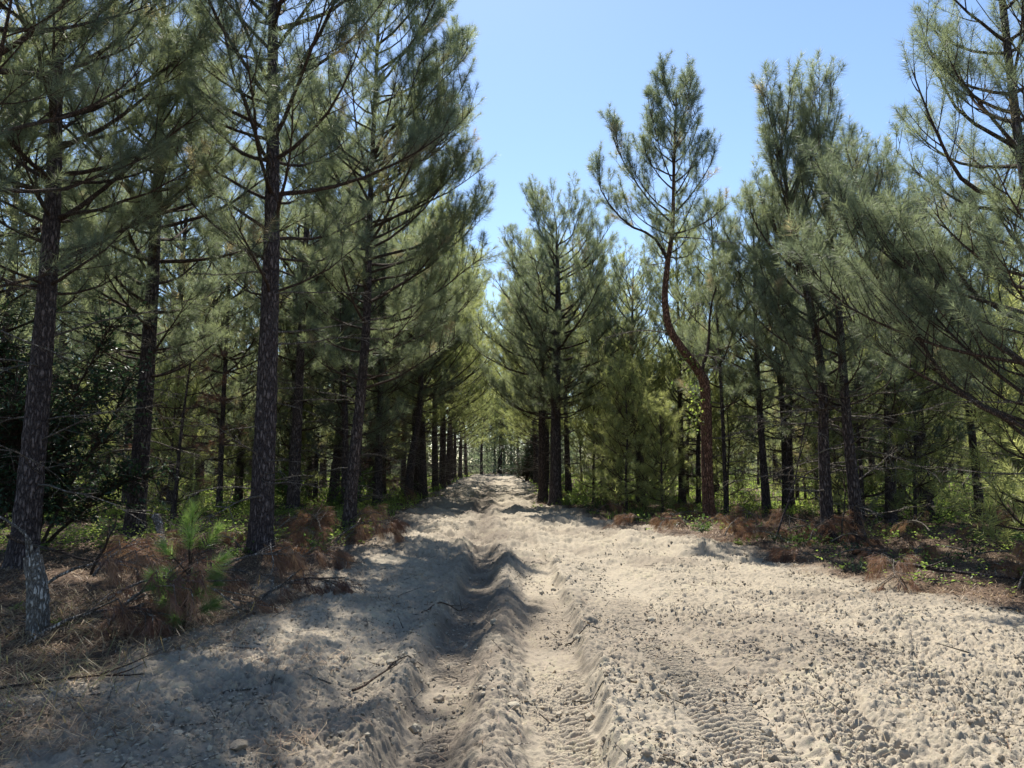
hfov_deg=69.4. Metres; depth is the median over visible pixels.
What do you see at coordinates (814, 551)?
understory shrub
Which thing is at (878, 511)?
understory shrub
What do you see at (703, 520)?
dead pine branch
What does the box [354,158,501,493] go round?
pine tree
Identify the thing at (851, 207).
pine tree
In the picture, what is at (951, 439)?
pine tree
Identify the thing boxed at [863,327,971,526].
pine tree
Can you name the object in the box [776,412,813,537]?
stick
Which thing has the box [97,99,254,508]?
pine tree
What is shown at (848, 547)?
understory shrub
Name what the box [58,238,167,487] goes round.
pine tree
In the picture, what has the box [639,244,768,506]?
pine tree
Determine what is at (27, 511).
pine tree
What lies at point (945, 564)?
understory shrub
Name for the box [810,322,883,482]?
pine tree
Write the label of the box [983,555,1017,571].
dead pine branch
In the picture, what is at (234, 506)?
understory shrub
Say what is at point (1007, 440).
pine tree
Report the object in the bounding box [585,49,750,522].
pine tree
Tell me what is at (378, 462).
pine tree
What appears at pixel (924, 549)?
dead pine branch
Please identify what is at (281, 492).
understory shrub
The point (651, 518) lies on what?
understory shrub
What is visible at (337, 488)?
understory shrub
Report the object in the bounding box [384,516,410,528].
dead pine branch
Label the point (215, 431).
pine tree
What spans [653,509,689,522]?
dead pine branch
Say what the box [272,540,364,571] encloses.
dead pine branch
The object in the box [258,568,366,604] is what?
dead pine branch
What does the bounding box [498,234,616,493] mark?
pine tree
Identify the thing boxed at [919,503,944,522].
understory shrub
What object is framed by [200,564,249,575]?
dead pine branch
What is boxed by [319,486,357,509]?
understory shrub
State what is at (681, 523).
understory shrub
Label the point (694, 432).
pine tree
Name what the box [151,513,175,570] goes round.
log
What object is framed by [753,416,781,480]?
pine tree
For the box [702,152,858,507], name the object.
pine tree
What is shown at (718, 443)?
pine tree
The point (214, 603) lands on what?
pine seedling
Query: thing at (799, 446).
pine tree
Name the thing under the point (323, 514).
dead pine branch
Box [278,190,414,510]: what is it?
pine tree
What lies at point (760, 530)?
dead pine branch
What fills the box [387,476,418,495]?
understory shrub
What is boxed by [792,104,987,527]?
pine tree
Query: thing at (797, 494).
pine tree
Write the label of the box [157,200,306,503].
pine tree
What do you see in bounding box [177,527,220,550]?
understory shrub
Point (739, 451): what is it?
pine tree
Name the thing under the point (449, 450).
pine tree
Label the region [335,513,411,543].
dead pine branch
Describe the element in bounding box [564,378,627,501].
pine tree
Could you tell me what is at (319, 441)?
pine tree
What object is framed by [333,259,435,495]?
pine tree
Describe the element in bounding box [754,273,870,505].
pine tree
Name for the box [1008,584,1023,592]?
dead pine branch
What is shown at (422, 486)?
pine tree
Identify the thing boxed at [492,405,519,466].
pine tree
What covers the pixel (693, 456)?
pine tree
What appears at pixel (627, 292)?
pine tree
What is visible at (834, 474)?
pine tree
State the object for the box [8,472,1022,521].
grass
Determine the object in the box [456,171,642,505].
pine tree
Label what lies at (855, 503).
pine tree
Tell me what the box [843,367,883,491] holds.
pine tree
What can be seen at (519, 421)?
pine tree
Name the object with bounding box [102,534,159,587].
dead pine branch
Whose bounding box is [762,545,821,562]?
dead pine branch
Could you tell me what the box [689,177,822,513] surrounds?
pine tree
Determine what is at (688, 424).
pine tree
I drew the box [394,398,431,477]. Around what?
pine tree
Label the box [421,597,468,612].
stick
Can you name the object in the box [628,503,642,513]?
understory shrub
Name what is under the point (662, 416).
pine tree
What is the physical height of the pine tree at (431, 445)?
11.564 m
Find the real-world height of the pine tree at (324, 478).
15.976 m
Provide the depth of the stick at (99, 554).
9.14 m
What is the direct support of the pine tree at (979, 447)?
on the ground at (504, 509)
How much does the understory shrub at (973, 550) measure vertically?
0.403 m
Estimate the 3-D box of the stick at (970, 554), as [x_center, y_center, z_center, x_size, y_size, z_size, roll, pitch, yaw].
[5.894,2.299,9.553,0.509,0.416,0.084,-5,-8,36]
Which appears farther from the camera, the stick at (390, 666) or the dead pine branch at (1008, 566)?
the dead pine branch at (1008, 566)
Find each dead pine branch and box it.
[25,580,205,644]
[48,541,219,612]
[85,600,181,644]
[92,532,195,576]
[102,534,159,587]
[103,555,283,633]
[107,568,217,609]
[158,547,251,602]
[166,529,214,556]
[200,530,241,546]
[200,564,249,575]
[205,534,311,560]
[220,545,310,581]
[237,533,246,542]
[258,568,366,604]
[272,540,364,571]
[274,509,331,533]
[274,545,311,559]
[285,505,341,540]
[292,526,333,549]
[296,522,326,535]
[312,508,335,529]
[335,508,373,525]
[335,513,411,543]
[338,528,371,545]
[342,522,372,533]
[352,525,374,537]
[353,503,392,523]
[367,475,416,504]
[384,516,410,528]
[597,500,628,514]
[603,512,648,528]
[648,512,688,530]
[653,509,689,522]
[668,504,723,521]
[673,503,693,513]
[694,516,715,522]
[701,512,739,529]
[714,517,754,535]
[721,525,785,542]
[728,505,762,525]
[745,523,790,542]
[756,525,788,531]
[758,541,820,565]
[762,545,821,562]
[764,508,809,538]
[774,552,806,562]
[783,519,847,539]
[794,540,814,547]
[809,513,851,545]
[814,510,870,537]
[828,544,892,558]
[830,525,892,547]
[853,548,894,563]
[864,552,924,594]
[873,509,929,537]
[889,533,935,556]
[891,540,940,561]
[925,557,956,566]
[953,505,1023,541]
[965,544,1023,564]
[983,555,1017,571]
[993,559,1023,589]
[999,607,1022,611]
[1008,541,1023,563]
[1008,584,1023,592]
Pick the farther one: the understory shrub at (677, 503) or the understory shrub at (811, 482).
the understory shrub at (811, 482)
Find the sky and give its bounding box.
[0,0,1023,461]
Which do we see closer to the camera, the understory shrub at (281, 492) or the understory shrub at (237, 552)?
the understory shrub at (237, 552)
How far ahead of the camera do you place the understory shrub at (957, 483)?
38.99 m
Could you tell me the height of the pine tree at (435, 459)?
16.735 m
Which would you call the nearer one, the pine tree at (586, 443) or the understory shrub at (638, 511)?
the understory shrub at (638, 511)
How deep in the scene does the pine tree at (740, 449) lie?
76.03 m
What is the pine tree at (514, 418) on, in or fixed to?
on the ground at (504, 509)
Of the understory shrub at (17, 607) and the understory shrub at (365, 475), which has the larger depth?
the understory shrub at (365, 475)
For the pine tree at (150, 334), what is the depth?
15.62 m
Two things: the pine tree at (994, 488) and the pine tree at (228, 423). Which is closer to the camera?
the pine tree at (994, 488)
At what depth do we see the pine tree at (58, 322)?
21.79 m
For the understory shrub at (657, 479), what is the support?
on the ground at (504, 509)
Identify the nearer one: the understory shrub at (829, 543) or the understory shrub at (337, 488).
the understory shrub at (829, 543)
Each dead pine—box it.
[114,344,250,524]
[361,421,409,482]
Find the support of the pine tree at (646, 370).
on the ground at (504, 509)
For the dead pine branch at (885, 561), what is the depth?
9.44 m
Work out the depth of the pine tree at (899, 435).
17.88 m
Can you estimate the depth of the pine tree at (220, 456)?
22.97 m
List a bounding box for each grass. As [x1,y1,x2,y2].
[0,573,316,767]
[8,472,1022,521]
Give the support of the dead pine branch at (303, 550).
on the ground at (504, 509)
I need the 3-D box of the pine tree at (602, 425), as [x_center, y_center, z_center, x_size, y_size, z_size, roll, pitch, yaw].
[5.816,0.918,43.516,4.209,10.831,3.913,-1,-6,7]
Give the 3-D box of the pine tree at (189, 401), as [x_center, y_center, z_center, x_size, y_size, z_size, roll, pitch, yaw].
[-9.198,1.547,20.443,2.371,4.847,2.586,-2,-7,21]
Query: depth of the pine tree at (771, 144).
15.34 m
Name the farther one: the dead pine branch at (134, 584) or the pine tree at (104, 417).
the pine tree at (104, 417)
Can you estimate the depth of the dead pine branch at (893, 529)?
15.17 m
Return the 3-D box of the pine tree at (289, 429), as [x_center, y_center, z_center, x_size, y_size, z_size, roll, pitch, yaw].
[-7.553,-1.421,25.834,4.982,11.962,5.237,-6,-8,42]
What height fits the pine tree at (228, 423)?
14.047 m
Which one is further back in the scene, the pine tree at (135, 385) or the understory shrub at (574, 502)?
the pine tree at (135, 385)
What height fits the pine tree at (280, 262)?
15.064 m
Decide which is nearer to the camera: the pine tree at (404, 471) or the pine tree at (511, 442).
the pine tree at (404, 471)
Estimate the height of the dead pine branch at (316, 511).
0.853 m
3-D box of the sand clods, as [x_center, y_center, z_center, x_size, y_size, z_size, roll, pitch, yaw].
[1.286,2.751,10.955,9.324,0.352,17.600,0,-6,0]
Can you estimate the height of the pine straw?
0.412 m
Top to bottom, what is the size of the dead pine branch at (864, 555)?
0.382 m
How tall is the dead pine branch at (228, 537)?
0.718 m
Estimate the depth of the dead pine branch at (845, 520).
14.52 m
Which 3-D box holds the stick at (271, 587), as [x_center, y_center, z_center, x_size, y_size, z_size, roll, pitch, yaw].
[-2.703,2.238,7.759,0.283,0.285,0.886,-3,-7,23]
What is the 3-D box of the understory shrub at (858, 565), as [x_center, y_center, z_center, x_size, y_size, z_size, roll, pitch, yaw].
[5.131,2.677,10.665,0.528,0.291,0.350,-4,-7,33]
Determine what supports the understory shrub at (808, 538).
on the ground at (504, 509)
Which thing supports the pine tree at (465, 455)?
on the ground at (504, 509)
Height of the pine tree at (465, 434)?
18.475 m
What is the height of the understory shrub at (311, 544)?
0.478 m
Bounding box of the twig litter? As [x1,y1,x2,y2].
[0,503,1023,767]
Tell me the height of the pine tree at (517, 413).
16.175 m
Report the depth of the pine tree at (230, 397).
44.11 m
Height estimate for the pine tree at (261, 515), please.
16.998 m
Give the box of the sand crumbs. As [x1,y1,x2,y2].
[0,539,1023,767]
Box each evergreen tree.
[0,290,184,546]
[493,432,549,481]
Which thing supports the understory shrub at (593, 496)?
on the ground at (504, 509)
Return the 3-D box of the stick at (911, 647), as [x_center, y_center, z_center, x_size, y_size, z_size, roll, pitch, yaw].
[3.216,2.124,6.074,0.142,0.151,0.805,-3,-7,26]
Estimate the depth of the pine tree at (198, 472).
32.44 m
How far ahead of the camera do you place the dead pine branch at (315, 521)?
15.78 m
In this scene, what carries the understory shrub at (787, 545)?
on the ground at (504, 509)
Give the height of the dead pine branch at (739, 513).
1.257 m
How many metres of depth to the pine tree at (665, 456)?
29.75 m
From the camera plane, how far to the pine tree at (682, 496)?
27.27 m
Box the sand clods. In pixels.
[26,519,1023,767]
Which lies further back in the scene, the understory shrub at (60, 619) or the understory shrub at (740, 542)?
the understory shrub at (740, 542)
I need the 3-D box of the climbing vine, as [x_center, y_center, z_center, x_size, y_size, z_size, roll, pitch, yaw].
[4.793,1.348,19.749,1.040,4.706,0.589,0,-6,0]
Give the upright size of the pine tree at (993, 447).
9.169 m
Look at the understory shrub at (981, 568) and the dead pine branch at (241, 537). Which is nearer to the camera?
the understory shrub at (981, 568)
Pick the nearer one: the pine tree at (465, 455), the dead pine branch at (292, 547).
the dead pine branch at (292, 547)
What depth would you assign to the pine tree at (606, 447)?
38.77 m
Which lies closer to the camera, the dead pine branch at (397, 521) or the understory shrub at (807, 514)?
the dead pine branch at (397, 521)
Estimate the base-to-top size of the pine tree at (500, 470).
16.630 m
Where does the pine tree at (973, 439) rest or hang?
on the ground at (504, 509)
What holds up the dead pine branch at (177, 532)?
on the ground at (504, 509)
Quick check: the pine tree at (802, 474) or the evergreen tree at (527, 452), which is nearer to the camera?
the pine tree at (802, 474)
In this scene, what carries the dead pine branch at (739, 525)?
on the ground at (504, 509)
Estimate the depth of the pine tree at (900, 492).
23.75 m
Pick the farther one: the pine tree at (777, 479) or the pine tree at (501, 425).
the pine tree at (501, 425)
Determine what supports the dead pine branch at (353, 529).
on the ground at (504, 509)
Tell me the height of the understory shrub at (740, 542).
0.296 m
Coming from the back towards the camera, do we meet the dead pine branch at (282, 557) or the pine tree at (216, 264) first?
the pine tree at (216, 264)
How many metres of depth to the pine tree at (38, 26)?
9.42 m
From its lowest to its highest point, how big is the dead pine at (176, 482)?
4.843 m
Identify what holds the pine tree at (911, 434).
on the ground at (504, 509)
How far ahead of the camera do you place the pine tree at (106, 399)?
40.20 m
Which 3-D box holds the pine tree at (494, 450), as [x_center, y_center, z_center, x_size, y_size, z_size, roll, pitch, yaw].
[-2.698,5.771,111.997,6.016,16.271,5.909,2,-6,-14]
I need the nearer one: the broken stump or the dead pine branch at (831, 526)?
the broken stump
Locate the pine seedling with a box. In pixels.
[140,495,233,629]
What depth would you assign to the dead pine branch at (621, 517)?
17.95 m
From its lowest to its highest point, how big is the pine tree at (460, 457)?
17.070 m
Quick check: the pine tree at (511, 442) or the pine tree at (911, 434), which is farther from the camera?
the pine tree at (511, 442)
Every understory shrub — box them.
[7,601,23,609]
[50,618,72,627]
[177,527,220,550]
[205,491,246,512]
[223,537,254,557]
[274,444,315,505]
[304,529,342,552]
[318,469,374,505]
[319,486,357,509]
[339,462,385,498]
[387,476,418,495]
[560,496,575,504]
[561,467,572,487]
[561,491,586,504]
[587,488,618,508]
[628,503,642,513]
[628,510,647,520]
[631,449,671,498]
[644,513,662,524]
[667,499,685,510]
[667,519,688,527]
[686,514,715,531]
[733,535,758,545]
[765,531,791,542]
[772,538,798,549]
[783,524,806,542]
[790,509,813,519]
[795,525,825,546]
[807,476,813,499]
[813,546,828,553]
[817,555,832,562]
[820,535,838,546]
[833,453,883,502]
[840,540,864,554]
[848,560,877,574]
[866,500,902,520]
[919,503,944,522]
[922,554,965,568]
[943,541,985,558]
[944,470,970,489]
[951,499,999,518]
[969,562,996,573]
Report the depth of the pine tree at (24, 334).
18.23 m
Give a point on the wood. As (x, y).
(489, 456)
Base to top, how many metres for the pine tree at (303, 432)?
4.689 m
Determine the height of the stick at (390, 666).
0.179 m
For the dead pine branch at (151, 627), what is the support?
on the ground at (504, 509)
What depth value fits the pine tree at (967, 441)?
31.30 m
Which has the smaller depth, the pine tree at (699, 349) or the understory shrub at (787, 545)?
the understory shrub at (787, 545)
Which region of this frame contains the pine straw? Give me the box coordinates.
[0,488,1023,767]
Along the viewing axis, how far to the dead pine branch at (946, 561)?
11.20 m
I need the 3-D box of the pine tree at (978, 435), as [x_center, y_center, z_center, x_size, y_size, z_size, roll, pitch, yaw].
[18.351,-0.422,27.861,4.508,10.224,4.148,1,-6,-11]
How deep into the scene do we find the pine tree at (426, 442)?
70.90 m
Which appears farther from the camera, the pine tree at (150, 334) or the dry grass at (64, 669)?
the pine tree at (150, 334)
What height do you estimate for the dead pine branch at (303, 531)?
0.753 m
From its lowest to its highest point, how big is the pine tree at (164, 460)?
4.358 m
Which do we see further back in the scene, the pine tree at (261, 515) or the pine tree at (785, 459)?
the pine tree at (785, 459)
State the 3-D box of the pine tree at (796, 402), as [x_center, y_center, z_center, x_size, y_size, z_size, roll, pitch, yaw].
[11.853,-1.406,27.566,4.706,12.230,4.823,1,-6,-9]
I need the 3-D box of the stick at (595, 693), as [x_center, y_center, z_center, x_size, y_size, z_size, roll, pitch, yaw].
[0.637,2.088,5.026,0.435,0.161,0.018,-1,-6,7]
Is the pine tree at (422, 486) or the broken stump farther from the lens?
the pine tree at (422, 486)
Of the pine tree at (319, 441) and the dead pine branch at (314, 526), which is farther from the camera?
the pine tree at (319, 441)
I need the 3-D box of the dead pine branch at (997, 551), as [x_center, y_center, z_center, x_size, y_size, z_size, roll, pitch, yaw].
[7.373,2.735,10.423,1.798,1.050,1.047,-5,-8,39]
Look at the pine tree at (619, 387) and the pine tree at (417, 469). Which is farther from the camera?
the pine tree at (417, 469)
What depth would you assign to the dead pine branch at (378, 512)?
16.86 m
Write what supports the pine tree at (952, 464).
on the ground at (504, 509)
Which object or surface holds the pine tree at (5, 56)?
on the ground at (504, 509)
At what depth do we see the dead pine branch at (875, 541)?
13.73 m
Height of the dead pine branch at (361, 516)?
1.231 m
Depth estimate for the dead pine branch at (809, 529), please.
15.18 m
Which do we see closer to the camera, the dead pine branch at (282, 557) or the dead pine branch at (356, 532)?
the dead pine branch at (282, 557)
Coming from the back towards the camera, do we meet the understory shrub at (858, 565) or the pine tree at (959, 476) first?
the pine tree at (959, 476)
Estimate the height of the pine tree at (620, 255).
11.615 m
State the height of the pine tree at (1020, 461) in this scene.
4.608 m
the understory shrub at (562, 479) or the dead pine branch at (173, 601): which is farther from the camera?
the understory shrub at (562, 479)
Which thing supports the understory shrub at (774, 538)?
on the ground at (504, 509)
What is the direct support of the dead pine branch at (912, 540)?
on the ground at (504, 509)
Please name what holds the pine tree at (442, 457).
on the ground at (504, 509)
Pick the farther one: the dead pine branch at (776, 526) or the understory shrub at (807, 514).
the understory shrub at (807, 514)
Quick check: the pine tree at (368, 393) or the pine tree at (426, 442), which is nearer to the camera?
the pine tree at (368, 393)
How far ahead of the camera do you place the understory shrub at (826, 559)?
11.75 m
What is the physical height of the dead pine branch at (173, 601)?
1.464 m
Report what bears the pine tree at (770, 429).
on the ground at (504, 509)
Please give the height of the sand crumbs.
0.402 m
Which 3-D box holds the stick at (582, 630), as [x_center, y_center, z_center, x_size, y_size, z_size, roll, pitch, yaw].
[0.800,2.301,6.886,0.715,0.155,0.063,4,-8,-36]
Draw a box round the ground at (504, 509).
[0,465,1023,767]
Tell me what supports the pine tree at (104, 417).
on the ground at (504, 509)
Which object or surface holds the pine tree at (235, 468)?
on the ground at (504, 509)
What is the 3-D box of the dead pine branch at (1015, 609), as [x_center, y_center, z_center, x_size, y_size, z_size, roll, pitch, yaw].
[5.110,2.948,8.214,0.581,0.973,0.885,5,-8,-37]
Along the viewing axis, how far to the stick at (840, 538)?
14.49 m
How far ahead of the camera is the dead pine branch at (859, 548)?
12.39 m
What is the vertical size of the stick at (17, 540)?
0.418 m
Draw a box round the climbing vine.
[671,351,711,515]
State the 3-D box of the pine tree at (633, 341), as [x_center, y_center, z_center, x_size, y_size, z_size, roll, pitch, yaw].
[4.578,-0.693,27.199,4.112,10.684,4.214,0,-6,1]
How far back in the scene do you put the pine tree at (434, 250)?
17.36 m
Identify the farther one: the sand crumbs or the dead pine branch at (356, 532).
the dead pine branch at (356, 532)
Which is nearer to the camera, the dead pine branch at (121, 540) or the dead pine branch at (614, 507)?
the dead pine branch at (121, 540)
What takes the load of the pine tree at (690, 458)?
on the ground at (504, 509)
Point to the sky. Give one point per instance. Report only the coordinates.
(545, 69)
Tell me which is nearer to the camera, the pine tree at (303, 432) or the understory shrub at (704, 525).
the understory shrub at (704, 525)
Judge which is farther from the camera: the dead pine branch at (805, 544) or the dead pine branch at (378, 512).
the dead pine branch at (378, 512)
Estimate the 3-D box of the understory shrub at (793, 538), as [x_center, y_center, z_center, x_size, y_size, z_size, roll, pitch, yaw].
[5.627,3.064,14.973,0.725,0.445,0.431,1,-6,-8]
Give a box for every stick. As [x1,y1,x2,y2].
[0,649,161,689]
[6,534,125,567]
[89,516,116,574]
[213,577,273,617]
[222,660,281,693]
[248,543,273,598]
[352,651,422,691]
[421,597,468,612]
[567,625,609,644]
[574,679,637,702]
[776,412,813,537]
[832,449,845,541]
[893,624,912,659]
[945,546,992,579]
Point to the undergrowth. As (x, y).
(120, 524)
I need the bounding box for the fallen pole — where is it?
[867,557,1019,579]
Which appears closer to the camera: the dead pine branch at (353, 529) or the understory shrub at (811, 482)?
the dead pine branch at (353, 529)
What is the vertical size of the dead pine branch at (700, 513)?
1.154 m
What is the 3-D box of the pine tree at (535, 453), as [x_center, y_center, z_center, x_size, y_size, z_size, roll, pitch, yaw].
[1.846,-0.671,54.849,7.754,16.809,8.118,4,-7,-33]
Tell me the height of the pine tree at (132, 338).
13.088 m
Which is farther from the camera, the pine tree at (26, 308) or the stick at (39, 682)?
the pine tree at (26, 308)
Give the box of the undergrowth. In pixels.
[0,473,1023,592]
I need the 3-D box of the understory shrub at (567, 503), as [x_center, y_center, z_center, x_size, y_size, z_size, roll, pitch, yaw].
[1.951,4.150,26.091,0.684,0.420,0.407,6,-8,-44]
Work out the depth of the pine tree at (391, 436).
37.97 m
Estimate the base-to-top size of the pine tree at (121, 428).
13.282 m
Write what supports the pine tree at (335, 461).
on the ground at (504, 509)
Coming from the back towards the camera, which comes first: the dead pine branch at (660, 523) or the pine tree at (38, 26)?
the dead pine branch at (660, 523)
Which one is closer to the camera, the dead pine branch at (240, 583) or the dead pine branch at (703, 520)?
the dead pine branch at (240, 583)
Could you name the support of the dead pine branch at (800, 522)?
on the ground at (504, 509)
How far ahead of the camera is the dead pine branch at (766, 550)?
12.24 m
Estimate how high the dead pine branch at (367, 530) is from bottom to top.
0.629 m
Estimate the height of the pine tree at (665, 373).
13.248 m
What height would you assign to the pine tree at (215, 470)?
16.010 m
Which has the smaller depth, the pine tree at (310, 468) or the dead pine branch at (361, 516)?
the dead pine branch at (361, 516)
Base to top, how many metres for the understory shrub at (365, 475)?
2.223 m
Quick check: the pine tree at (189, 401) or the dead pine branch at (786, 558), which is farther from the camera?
the pine tree at (189, 401)
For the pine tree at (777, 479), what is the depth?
39.40 m
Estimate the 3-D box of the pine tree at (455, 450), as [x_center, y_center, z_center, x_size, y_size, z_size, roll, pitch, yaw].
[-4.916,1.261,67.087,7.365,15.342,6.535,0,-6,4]
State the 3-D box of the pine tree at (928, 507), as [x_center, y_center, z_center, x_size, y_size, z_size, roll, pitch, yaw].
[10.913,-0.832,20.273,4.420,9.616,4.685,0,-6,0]
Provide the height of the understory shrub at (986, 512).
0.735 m
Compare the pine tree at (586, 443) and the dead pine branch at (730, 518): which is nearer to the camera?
the dead pine branch at (730, 518)
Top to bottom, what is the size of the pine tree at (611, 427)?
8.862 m
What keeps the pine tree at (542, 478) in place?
on the ground at (504, 509)
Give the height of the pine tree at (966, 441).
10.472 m
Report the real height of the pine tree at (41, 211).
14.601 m
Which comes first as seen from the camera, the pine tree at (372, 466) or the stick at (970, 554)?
the stick at (970, 554)
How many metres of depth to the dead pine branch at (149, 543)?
8.66 m
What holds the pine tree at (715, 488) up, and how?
on the ground at (504, 509)
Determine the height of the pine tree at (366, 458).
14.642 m
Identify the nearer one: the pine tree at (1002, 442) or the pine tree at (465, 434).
the pine tree at (1002, 442)
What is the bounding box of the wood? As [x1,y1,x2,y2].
[64,370,1019,475]
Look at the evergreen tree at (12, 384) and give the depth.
13.22 m
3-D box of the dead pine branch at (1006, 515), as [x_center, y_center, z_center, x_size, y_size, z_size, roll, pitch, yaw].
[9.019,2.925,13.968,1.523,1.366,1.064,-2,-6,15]
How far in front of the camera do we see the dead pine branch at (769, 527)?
14.65 m
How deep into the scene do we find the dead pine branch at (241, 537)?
14.48 m
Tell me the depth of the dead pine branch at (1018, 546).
9.18 m
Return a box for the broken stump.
[0,516,50,635]
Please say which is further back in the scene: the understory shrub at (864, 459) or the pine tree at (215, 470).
the pine tree at (215, 470)
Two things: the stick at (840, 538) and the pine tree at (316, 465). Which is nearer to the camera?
the stick at (840, 538)
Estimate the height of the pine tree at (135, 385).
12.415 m
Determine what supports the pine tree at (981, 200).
on the ground at (504, 509)
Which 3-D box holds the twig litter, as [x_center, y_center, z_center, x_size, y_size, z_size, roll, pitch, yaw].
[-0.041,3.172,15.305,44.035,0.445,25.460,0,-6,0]
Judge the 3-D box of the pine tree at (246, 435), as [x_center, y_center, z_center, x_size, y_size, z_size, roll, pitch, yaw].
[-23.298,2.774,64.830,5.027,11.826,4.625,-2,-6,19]
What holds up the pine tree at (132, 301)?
on the ground at (504, 509)
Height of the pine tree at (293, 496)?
14.902 m
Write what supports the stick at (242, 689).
on the ground at (504, 509)
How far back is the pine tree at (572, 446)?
56.94 m
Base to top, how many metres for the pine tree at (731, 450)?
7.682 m
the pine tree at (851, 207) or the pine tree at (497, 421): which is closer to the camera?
the pine tree at (851, 207)
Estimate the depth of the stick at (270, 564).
8.65 m
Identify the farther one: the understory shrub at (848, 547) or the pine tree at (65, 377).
the pine tree at (65, 377)
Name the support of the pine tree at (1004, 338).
on the ground at (504, 509)
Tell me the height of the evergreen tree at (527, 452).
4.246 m
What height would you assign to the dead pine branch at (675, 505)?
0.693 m
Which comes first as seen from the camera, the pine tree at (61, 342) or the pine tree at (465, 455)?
the pine tree at (61, 342)
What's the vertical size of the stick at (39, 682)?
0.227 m
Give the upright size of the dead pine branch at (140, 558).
0.946 m
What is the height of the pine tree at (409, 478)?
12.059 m
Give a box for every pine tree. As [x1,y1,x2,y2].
[0,0,119,395]
[0,0,177,490]
[0,0,244,569]
[0,3,121,529]
[0,39,36,94]
[0,115,131,513]
[0,160,134,453]
[0,257,56,370]
[8,0,326,537]
[28,154,160,494]
[52,281,132,482]
[54,377,130,514]
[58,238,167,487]
[60,185,210,501]
[80,278,174,477]
[89,213,231,504]
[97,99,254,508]
[100,272,139,478]
[124,355,217,518]
[125,0,468,556]
[135,153,305,513]
[147,395,196,505]
[152,289,239,494]
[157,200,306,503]
[158,256,253,492]
[179,233,261,489]
[191,318,238,478]
[192,304,256,478]
[203,309,251,478]
[207,399,253,503]
[224,51,379,515]
[227,184,366,504]
[229,189,331,482]
[230,359,256,477]
[250,247,375,497]
[274,384,324,498]
[277,223,375,500]
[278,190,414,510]
[280,0,510,532]
[286,145,405,506]
[291,334,353,490]
[301,295,353,489]
[302,203,427,505]
[318,80,460,504]
[323,222,426,490]
[331,372,432,488]
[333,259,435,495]
[334,390,389,482]
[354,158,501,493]
[371,193,489,498]
[379,217,476,500]
[386,361,432,483]
[390,223,503,488]
[391,397,431,473]
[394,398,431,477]
[396,218,494,491]
[423,253,494,481]
[426,240,496,484]
[426,404,447,473]
[429,351,494,479]
[429,358,498,477]
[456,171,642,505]
[456,361,494,476]
[467,365,506,473]
[479,280,569,483]
[481,394,507,473]
[482,219,595,486]
[485,389,516,473]
[485,394,529,473]
[489,246,572,483]
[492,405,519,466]
[495,291,550,480]
[497,365,569,449]
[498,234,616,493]
[499,252,583,502]
[561,236,669,498]
[561,410,596,481]
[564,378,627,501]
[569,276,660,476]
[569,338,604,485]
[574,321,652,487]
[578,315,624,485]
[579,327,652,489]
[580,230,689,505]
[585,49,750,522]
[585,351,665,512]
[596,335,685,505]
[618,196,749,502]
[626,388,693,511]
[631,387,677,498]
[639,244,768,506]
[644,299,732,497]
[652,187,778,515]
[653,336,677,479]
[655,329,709,486]
[670,402,700,484]
[673,371,727,480]
[683,281,763,494]
[688,382,760,506]
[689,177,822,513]
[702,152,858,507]
[719,403,743,479]
[720,49,938,543]
[722,173,829,509]
[725,399,756,475]
[725,400,751,476]
[727,366,777,485]
[735,44,954,544]
[735,292,793,491]
[746,347,800,487]
[750,339,812,500]
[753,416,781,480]
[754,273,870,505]
[765,377,842,503]
[770,0,1023,487]
[774,331,841,483]
[775,199,883,502]
[791,375,870,515]
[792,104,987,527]
[797,287,933,524]
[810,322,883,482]
[837,229,976,509]
[841,182,995,523]
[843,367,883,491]
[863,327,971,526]
[867,281,988,500]
[867,302,974,501]
[874,184,1023,521]
[910,391,981,506]
[924,306,996,493]
[925,310,1018,495]
[929,324,967,479]
[933,116,1023,498]
[934,264,1023,550]
[953,247,1023,495]
[958,411,996,468]
[970,387,1023,512]
[973,375,1022,481]
[978,252,1023,469]
[988,326,1023,530]
[990,356,1023,510]

